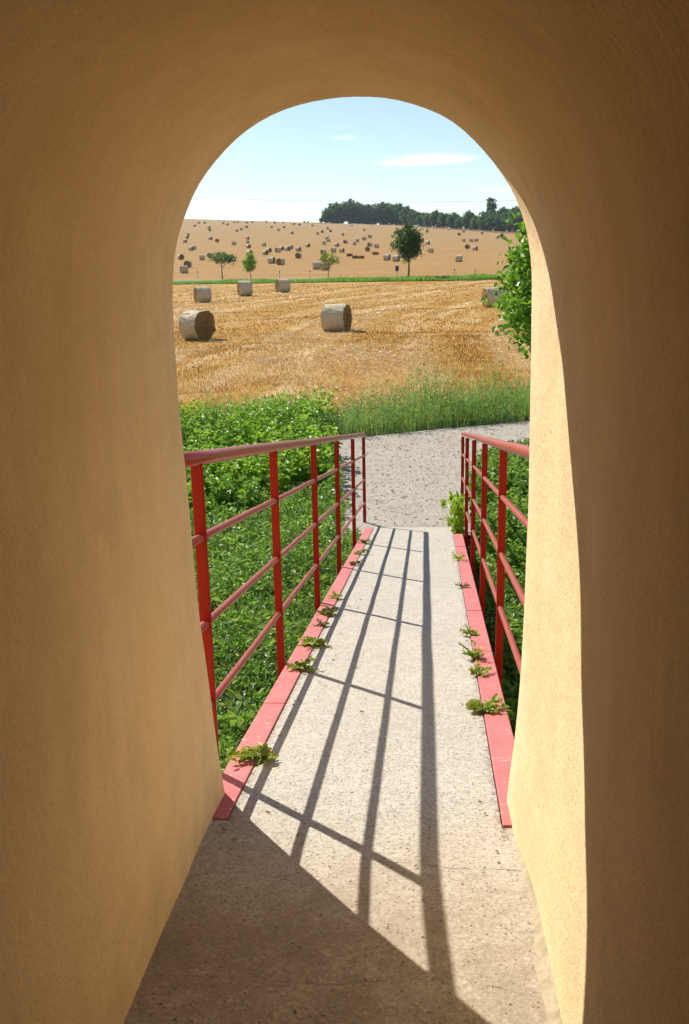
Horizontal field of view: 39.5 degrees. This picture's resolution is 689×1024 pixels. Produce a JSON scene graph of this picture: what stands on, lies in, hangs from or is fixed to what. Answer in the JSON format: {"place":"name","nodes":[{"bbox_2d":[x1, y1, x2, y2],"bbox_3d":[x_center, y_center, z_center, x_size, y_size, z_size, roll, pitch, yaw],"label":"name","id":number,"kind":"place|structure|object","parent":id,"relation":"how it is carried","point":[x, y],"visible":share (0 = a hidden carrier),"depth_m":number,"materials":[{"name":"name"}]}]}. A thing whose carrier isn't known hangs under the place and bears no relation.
{"place":"outdoors","nodes":[
{"label":"outdoors","id":0,"kind":"place"},
{"bbox_2d":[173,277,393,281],"bbox_3d":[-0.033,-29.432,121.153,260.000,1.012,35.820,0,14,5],"label":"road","id":1,"kind":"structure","parent":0,"point":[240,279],"depth_m":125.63,"materials":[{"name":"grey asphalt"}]},
{"bbox_2d":[123,820,547,1023],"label":"passage floor","id":2,"kind":"structure","parent":0,"point":[269,922],"depth_m":2.30,"materials":[{"name":"concrete"}]},
{"bbox_2d":[173,273,505,283],"bbox_3d":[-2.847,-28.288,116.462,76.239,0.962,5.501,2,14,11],"label":"verge grass","id":3,"kind":"structure","parent":0,"point":[479,276],"depth_m":114.16,"materials":[{"name":"green plant"}]},
{"bbox_2d":[389,221,427,275],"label":"broadleaf tree","id":4,"kind":"object","parent":3,"relation":"on","point":[408,241],"visible":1,"depth_m":116.68,"materials":[{"name":"green plant"}]},
{"bbox_2d":[173,219,530,430],"bbox_3d":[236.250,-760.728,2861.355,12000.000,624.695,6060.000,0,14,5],"label":"field","id":5,"kind":"structure","parent":0,"point":[448,246],"depth_m":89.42,"materials":[{"name":"yellow plant"}]},
{"bbox_2d":[177,254,183,259],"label":"straw bale","id":6,"kind":"object","parent":5,"relation":"on","point":[180,256],"visible":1,"depth_m":242.47},
{"bbox_2d":[180,265,187,272],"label":"straw bale","id":7,"kind":"object","parent":5,"relation":"on","point":[183,269],"visible":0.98,"depth_m":161.80},
{"bbox_2d":[184,260,191,267],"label":"straw bale","id":8,"kind":"object","parent":5,"relation":"on","point":[188,263],"visible":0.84,"depth_m":192.13},
{"bbox_2d":[177,308,216,339],"bbox_3d":[-6.764,-8.636,44.309,1.412,1.654,1.647,9,17,35],"label":"straw bale","id":9,"kind":"object","parent":5,"relation":"on","point":[196,324],"visible":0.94,"depth_m":43.93},
{"bbox_2d":[199,255,204,259],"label":"straw bale","id":10,"kind":"object","parent":5,"relation":"on","point":[201,257],"visible":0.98,"depth_m":237.56},
{"bbox_2d":[193,286,211,302],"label":"straw bale","id":11,"kind":"object","parent":5,"relation":"on","point":[202,294],"visible":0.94,"depth_m":80.01},
{"bbox_2d":[208,250,236,278],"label":"young tree","id":12,"kind":"object","parent":5,"relation":"on","point":[223,257],"visible":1,"depth_m":131.15,"materials":[{"name":"green plant"}]},
{"bbox_2d":[237,281,252,295],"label":"straw bale","id":13,"kind":"object","parent":5,"relation":"on","point":[244,288],"visible":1,"depth_m":89.32},
{"bbox_2d":[241,252,257,277],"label":"sapling","id":14,"kind":"object","parent":5,"relation":"on","point":[250,260],"visible":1,"depth_m":129.91,"materials":[{"name":"green plant"}]},
{"bbox_2d":[267,257,275,263],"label":"straw bale","id":15,"kind":"object","parent":5,"relation":"on","point":[271,260],"visible":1,"depth_m":205.74},
{"bbox_2d":[276,258,284,264],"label":"straw bale","id":16,"kind":"object","parent":5,"relation":"on","point":[280,261],"visible":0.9,"depth_m":196.79},
{"bbox_2d":[274,279,290,292],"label":"straw bale","id":17,"kind":"object","parent":5,"relation":"on","point":[282,285],"visible":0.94,"depth_m":95.80},
{"bbox_2d":[295,253,301,257],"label":"straw bale","id":18,"kind":"object","parent":5,"relation":"on","point":[298,255],"visible":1,"depth_m":239.91},
{"bbox_2d":[313,261,319,269],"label":"straw bale","id":19,"kind":"object","parent":5,"relation":"on","point":[316,265],"visible":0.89,"depth_m":168.87},
{"bbox_2d":[319,213,329,222],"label":"tree","id":20,"kind":"object","parent":5,"relation":"on","point":[325,217],"visible":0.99,"depth_m":734.88,"materials":[{"name":"green plant"}]},
{"bbox_2d":[320,262,329,270],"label":"straw bale","id":21,"kind":"object","parent":5,"relation":"on","point":[322,268],"visible":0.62,"depth_m":162.15},
{"bbox_2d":[317,251,339,277],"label":"sapling","id":22,"kind":"object","parent":5,"relation":"on","point":[331,259],"visible":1,"depth_m":125.16,"materials":[{"name":"green plant"}]},
{"bbox_2d":[320,207,336,222],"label":"tree","id":23,"kind":"object","parent":5,"relation":"on","point":[332,214],"visible":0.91,"depth_m":736.91,"materials":[{"name":"green plant"}]},
{"bbox_2d":[325,202,343,222],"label":"tree","id":24,"kind":"object","parent":5,"relation":"on","point":[335,207],"visible":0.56,"depth_m":744.05,"materials":[{"name":"green plant"}]},
{"bbox_2d":[321,303,352,330],"bbox_3d":[-0.401,-9.696,48.079,1.495,1.615,1.632,4,15,18],"label":"straw bale","id":25,"kind":"object","parent":5,"relation":"on","point":[336,317],"visible":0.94,"depth_m":47.58},
{"bbox_2d":[336,202,348,223],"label":"tree","id":26,"kind":"object","parent":5,"relation":"on","point":[342,206],"visible":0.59,"depth_m":747.71,"materials":[{"name":"green plant"}]},
{"bbox_2d":[343,198,359,223],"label":"tree","id":27,"kind":"object","parent":5,"relation":"on","point":[349,212],"visible":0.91,"depth_m":747.25,"materials":[{"name":"green plant"}]},
{"bbox_2d":[349,206,365,223],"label":"tree","id":28,"kind":"object","parent":5,"relation":"on","point":[358,214],"visible":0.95,"depth_m":746.81,"materials":[{"name":"green plant"}]},
{"bbox_2d":[199,197,516,201],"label":"power line","id":29,"kind":"object","parent":5,"relation":"on","point":[347,201],"visible":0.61,"depth_m":659.88,"materials":[{"name":"metal"}]},
{"bbox_2d":[358,204,373,223],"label":"tree","id":30,"kind":"object","parent":5,"relation":"on","point":[366,220],"visible":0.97,"depth_m":747.20,"materials":[{"name":"green plant"}]},
{"bbox_2d":[367,203,382,224],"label":"tree","id":31,"kind":"object","parent":5,"relation":"on","point":[374,218],"visible":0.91,"depth_m":747.37,"materials":[{"name":"green plant"}]},
{"bbox_2d":[375,201,389,224],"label":"tree","id":32,"kind":"object","parent":5,"relation":"on","point":[383,221],"visible":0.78,"depth_m":746.90,"materials":[{"name":"green plant"}]},
{"bbox_2d":[383,254,390,260],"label":"straw bale","id":33,"kind":"object","parent":5,"relation":"on","point":[386,257],"visible":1,"depth_m":214.07},
{"bbox_2d":[381,202,397,224],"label":"tree","id":34,"kind":"object","parent":5,"relation":"on","point":[387,215],"visible":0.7,"depth_m":743.93,"materials":[{"name":"green plant"}]},
{"bbox_2d":[392,255,399,261],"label":"straw bale","id":35,"kind":"object","parent":5,"relation":"on","point":[395,258],"visible":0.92,"depth_m":205.09},
{"bbox_2d":[390,203,403,224],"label":"tree","id":36,"kind":"object","parent":5,"relation":"on","point":[393,210],"visible":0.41,"depth_m":741.75,"materials":[{"name":"green plant"}]},
{"bbox_2d":[392,206,405,224],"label":"tree","id":37,"kind":"object","parent":5,"relation":"on","point":[396,215],"visible":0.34,"depth_m":739.26,"materials":[{"name":"green plant"}]},
{"bbox_2d":[398,205,415,223],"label":"tree","id":38,"kind":"object","parent":5,"relation":"on","point":[404,213],"visible":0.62,"depth_m":718.13,"materials":[{"name":"green plant"}]},
{"bbox_2d":[406,211,420,225],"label":"tree","id":39,"kind":"object","parent":5,"relation":"on","point":[413,216],"visible":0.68,"depth_m":697.23,"materials":[{"name":"green plant"}]},
{"bbox_2d":[414,212,425,226],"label":"tree","id":40,"kind":"object","parent":5,"relation":"on","point":[418,220],"visible":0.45,"depth_m":676.64,"materials":[{"name":"green plant"}]},
{"bbox_2d":[422,213,431,226],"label":"tree","id":41,"kind":"object","parent":5,"relation":"on","point":[426,221],"visible":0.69,"depth_m":664.26,"materials":[{"name":"green plant"}]},
{"bbox_2d":[428,209,440,227],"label":"tree","id":42,"kind":"object","parent":5,"relation":"on","point":[433,218],"visible":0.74,"depth_m":646.26,"materials":[{"name":"green plant"}]},
{"bbox_2d":[436,213,449,227],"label":"tree","id":43,"kind":"object","parent":5,"relation":"on","point":[441,221],"visible":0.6,"depth_m":634.24,"materials":[{"name":"green plant"}]},
{"bbox_2d":[445,212,457,228],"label":"tree","id":44,"kind":"object","parent":5,"relation":"on","point":[451,218],"visible":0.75,"depth_m":622.20,"materials":[{"name":"green plant"}]},
{"bbox_2d":[455,255,461,261],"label":"straw bale","id":45,"kind":"object","parent":5,"relation":"on","point":[458,258],"visible":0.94,"depth_m":196.74},
{"bbox_2d":[454,216,463,228],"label":"tree","id":46,"kind":"object","parent":5,"relation":"on","point":[459,224],"visible":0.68,"depth_m":610.84,"materials":[{"name":"green plant"}]},
{"bbox_2d":[460,210,474,229],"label":"tree","id":47,"kind":"object","parent":5,"relation":"on","point":[467,217],"visible":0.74,"depth_m":592.88,"materials":[{"name":"green plant"}]},
{"bbox_2d":[470,216,479,229],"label":"tree","id":48,"kind":"object","parent":5,"relation":"on","point":[474,226],"visible":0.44,"depth_m":580.54,"materials":[{"name":"green plant"}]},
{"bbox_2d":[476,211,490,230],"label":"tree","id":49,"kind":"object","parent":5,"relation":"on","point":[481,221],"visible":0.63,"depth_m":565.18,"materials":[{"name":"green plant"}]},
{"bbox_2d":[484,197,497,230],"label":"poplar tree","id":50,"kind":"object","parent":5,"relation":"on","point":[491,206],"visible":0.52,"depth_m":555.41,"materials":[{"name":"green plant"}]},
{"bbox_2d":[484,209,498,230],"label":"tree","id":51,"kind":"object","parent":5,"relation":"on","point":[489,220],"visible":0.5,"depth_m":551.52,"materials":[{"name":"green plant"}]},
{"bbox_2d":[480,287,504,307],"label":"straw bale","id":52,"kind":"object","parent":5,"relation":"on","point":[491,296],"visible":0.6,"depth_m":65.62},
{"bbox_2d":[491,206,507,231],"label":"tree","id":53,"kind":"object","parent":5,"relation":"on","point":[499,226],"visible":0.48,"depth_m":544.02,"materials":[{"name":"green plant"}]},
{"bbox_2d":[499,209,516,231],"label":"tree","id":54,"kind":"object","parent":5,"relation":"on","point":[504,218],"visible":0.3,"depth_m":537.31,"materials":[{"name":"green plant"}]},
{"bbox_2d":[507,206,521,231],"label":"tree","id":55,"kind":"object","parent":5,"relation":"on","point":[512,221],"visible":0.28,"depth_m":525.70,"materials":[{"name":"green plant"}]},
{"bbox_2d":[514,210,522,222],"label":"tree","id":56,"kind":"object","parent":5,"relation":"on","point":[519,217],"visible":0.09,"depth_m":517.42,"materials":[{"name":"green plant"}]},
{"bbox_2d":[184,97,519,226],"label":"sky","id":57,"kind":"structure","parent":0,"point":[364,150],"materials":[{"name":"blue"}]},
{"bbox_2d":[184,415,529,773],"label":"ground","id":58,"kind":"structure","parent":0,"point":[477,585],"depth_m":9.10,"materials":[{"name":"green plant"}]},
{"bbox_2d":[179,380,342,512],"bbox_3d":[-1.910,-1.254,15.540,5.662,1.063,7.142,-5,15,-16],"label":"weed thicket","id":59,"kind":"object","parent":58,"relation":"on","point":[292,462],"visible":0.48,"depth_m":14.73,"materials":[{"name":"green plant"}]},
{"bbox_2d":[0,0,688,1023],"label":"archway","id":60,"kind":"object","parent":58,"relation":"on","point":[124,124],"visible":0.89,"depth_m":1.64,"materials":[{"name":"paint"}]},
{"bbox_2d":[179,349,530,448],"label":"tall grass","id":61,"kind":"structure","parent":58,"relation":"on","point":[490,410],"depth_m":18.96,"materials":[{"name":"green plant"}]},
{"bbox_2d":[212,527,513,827],"bbox_3d":[0.471,0.652,7.283,1.115,1.649,8.734,0,14,5],"label":"footbridge","id":62,"kind":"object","parent":58,"relation":"on","point":[445,759],"visible":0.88,"depth_m":3.98,"materials":[{"name":"concrete"}]},
{"bbox_2d":[228,742,279,765],"bbox_3d":[-0.331,0.861,3.388,0.157,0.055,0.210,12,19,41],"label":"weed tuft","id":63,"kind":"object","parent":62,"relation":"on","point":[260,752],"visible":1,"depth_m":3.41,"materials":[{"name":"green plant"}]},
{"bbox_2d":[184,433,365,760],"bbox_3d":[-0.121,0.128,7.176,0.058,2.826,8.909,0,14,5],"label":"railing","id":64,"kind":"object","parent":62,"relation":"on","point":[195,461],"visible":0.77,"depth_m":4.56,"materials":[{"name":"metal"}]},
{"bbox_2d":[287,656,317,672],"bbox_3d":[-0.202,0.739,4.692,0.150,0.058,0.178,0,14,5],"label":"weed tuft","id":65,"kind":"object","parent":62,"relation":"on","point":[301,665],"visible":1,"depth_m":4.68,"materials":[{"name":"green plant"}]},
{"bbox_2d":[295,635,330,648],"bbox_3d":[-0.173,0.703,5.201,0.184,0.059,0.181,-7,15,-22],"label":"weed tuft","id":66,"kind":"object","parent":62,"relation":"on","point":[310,641],"visible":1,"depth_m":5.21,"materials":[{"name":"green plant"}]},
{"bbox_2d":[310,618,328,628],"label":"weed tuft","id":67,"kind":"object","parent":62,"relation":"on","point":[321,623],"visible":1,"depth_m":5.72,"materials":[{"name":"green plant"}]},
{"bbox_2d":[314,605,339,615],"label":"weed tuft","id":68,"kind":"object","parent":62,"relation":"on","point":[328,611],"visible":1,"depth_m":6.08,"materials":[{"name":"green plant"}]},
{"bbox_2d":[327,591,342,597],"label":"weed tuft","id":69,"kind":"object","parent":62,"relation":"on","point":[334,595],"visible":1,"depth_m":6.66,"materials":[{"name":"green plant"}]},
{"bbox_2d":[348,560,362,564],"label":"weed tuft","id":70,"kind":"object","parent":62,"relation":"on","point":[353,562],"visible":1,"depth_m":8.28,"materials":[{"name":"green plant"}]},
{"bbox_2d":[354,547,368,554],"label":"weed tuft","id":71,"kind":"object","parent":62,"relation":"on","point":[361,552],"visible":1,"depth_m":8.98,"materials":[{"name":"green plant"}]},
{"bbox_2d":[357,539,371,542],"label":"weed tuft","id":72,"kind":"object","parent":62,"relation":"on","point":[364,541],"visible":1,"depth_m":9.88,"materials":[{"name":"green plant"}]},
{"bbox_2d":[451,552,465,560],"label":"weed tuft","id":73,"kind":"object","parent":62,"relation":"on","point":[458,557],"visible":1,"depth_m":8.54,"materials":[{"name":"green plant"}]},
{"bbox_2d":[455,582,469,587],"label":"weed tuft","id":74,"kind":"object","parent":62,"relation":"on","point":[465,585],"visible":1,"depth_m":7.05,"materials":[{"name":"green plant"}]},
{"bbox_2d":[458,624,479,635],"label":"weed tuft","id":75,"kind":"object","parent":62,"relation":"on","point":[471,632],"visible":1,"depth_m":5.45,"materials":[{"name":"green plant"}]},
{"bbox_2d":[458,640,484,659],"bbox_3d":[0.656,0.701,4.894,0.152,0.087,0.112,9,17,35],"label":"weed tuft","id":76,"kind":"object","parent":62,"relation":"on","point":[474,654],"visible":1,"depth_m":4.88,"materials":[{"name":"green plant"}]},
{"bbox_2d":[468,660,493,675],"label":"weed tuft","id":77,"kind":"object","parent":62,"relation":"on","point":[476,670],"visible":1,"depth_m":4.57,"materials":[{"name":"green plant"}]},
{"bbox_2d":[466,693,511,715],"bbox_3d":[0.597,0.801,3.995,0.193,0.048,0.183,0,14,5],"label":"weed tuft","id":78,"kind":"object","parent":62,"relation":"on","point":[477,706],"visible":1,"depth_m":3.98,"materials":[{"name":"green plant"}]},
{"bbox_2d":[461,432,529,688],"bbox_3d":[1.013,0.114,7.260,0.058,2.882,9.259,0,14,5],"label":"railing","id":79,"kind":"object","parent":62,"relation":"on","point":[521,450],"visible":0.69,"depth_m":4.97,"materials":[{"name":"metal"}]},
{"bbox_2d":[439,491,468,535],"bbox_3d":[1.252,0.011,11.016,0.333,0.549,0.674,0,14,5],"label":"vine plant","id":80,"kind":"object","parent":79,"relation":"attached to","point":[457,511],"visible":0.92,"depth_m":10.87,"materials":[{"name":"green plant"}]},
{"bbox_2d":[469,440,528,739],"bbox_3d":[2.807,0.407,10.268,2.976,0.211,14.353,0,14,5],"label":"ground cover","id":81,"kind":"object","parent":58,"relation":"on","point":[508,611],"visible":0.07,"depth_m":8.94,"materials":[{"name":"green plant"}]},
{"bbox_2d":[469,436,529,734],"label":"undergrowth","id":82,"kind":"object","parent":58,"relation":"on","point":[512,555],"visible":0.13,"depth_m":10.81,"materials":[{"name":"green plant"}]},
{"bbox_2d":[480,212,531,358],"bbox_3d":[2.904,-1.636,10.392,2.824,4.240,2.788,0,14,5],"label":"tree","id":83,"kind":"object","parent":58,"relation":"on","point":[517,274],"visible":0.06,"depth_m":9.90,"materials":[{"name":"green plant"}]},
{"bbox_2d":[187,421,529,537],"bbox_3d":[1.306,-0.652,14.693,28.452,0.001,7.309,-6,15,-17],"label":"gravel path","id":84,"kind":"structure","parent":0,"point":[415,457],"depth_m":14.48,"materials":[{"name":"grey gravel"}]},
{"bbox_2d":[227,431,500,867],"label":"fallen leaves","id":85,"kind":"object","parent":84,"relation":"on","point":[499,863],"visible":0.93,"depth_m":4.08,"materials":[{"name":"brown plant"}]},
{"bbox_2d":[312,222,518,232],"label":"soil margin","id":86,"kind":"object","parent":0,"point":[461,229],"visible":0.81,"depth_m":575.98,"materials":[{"name":"brown soil"}]}
]}

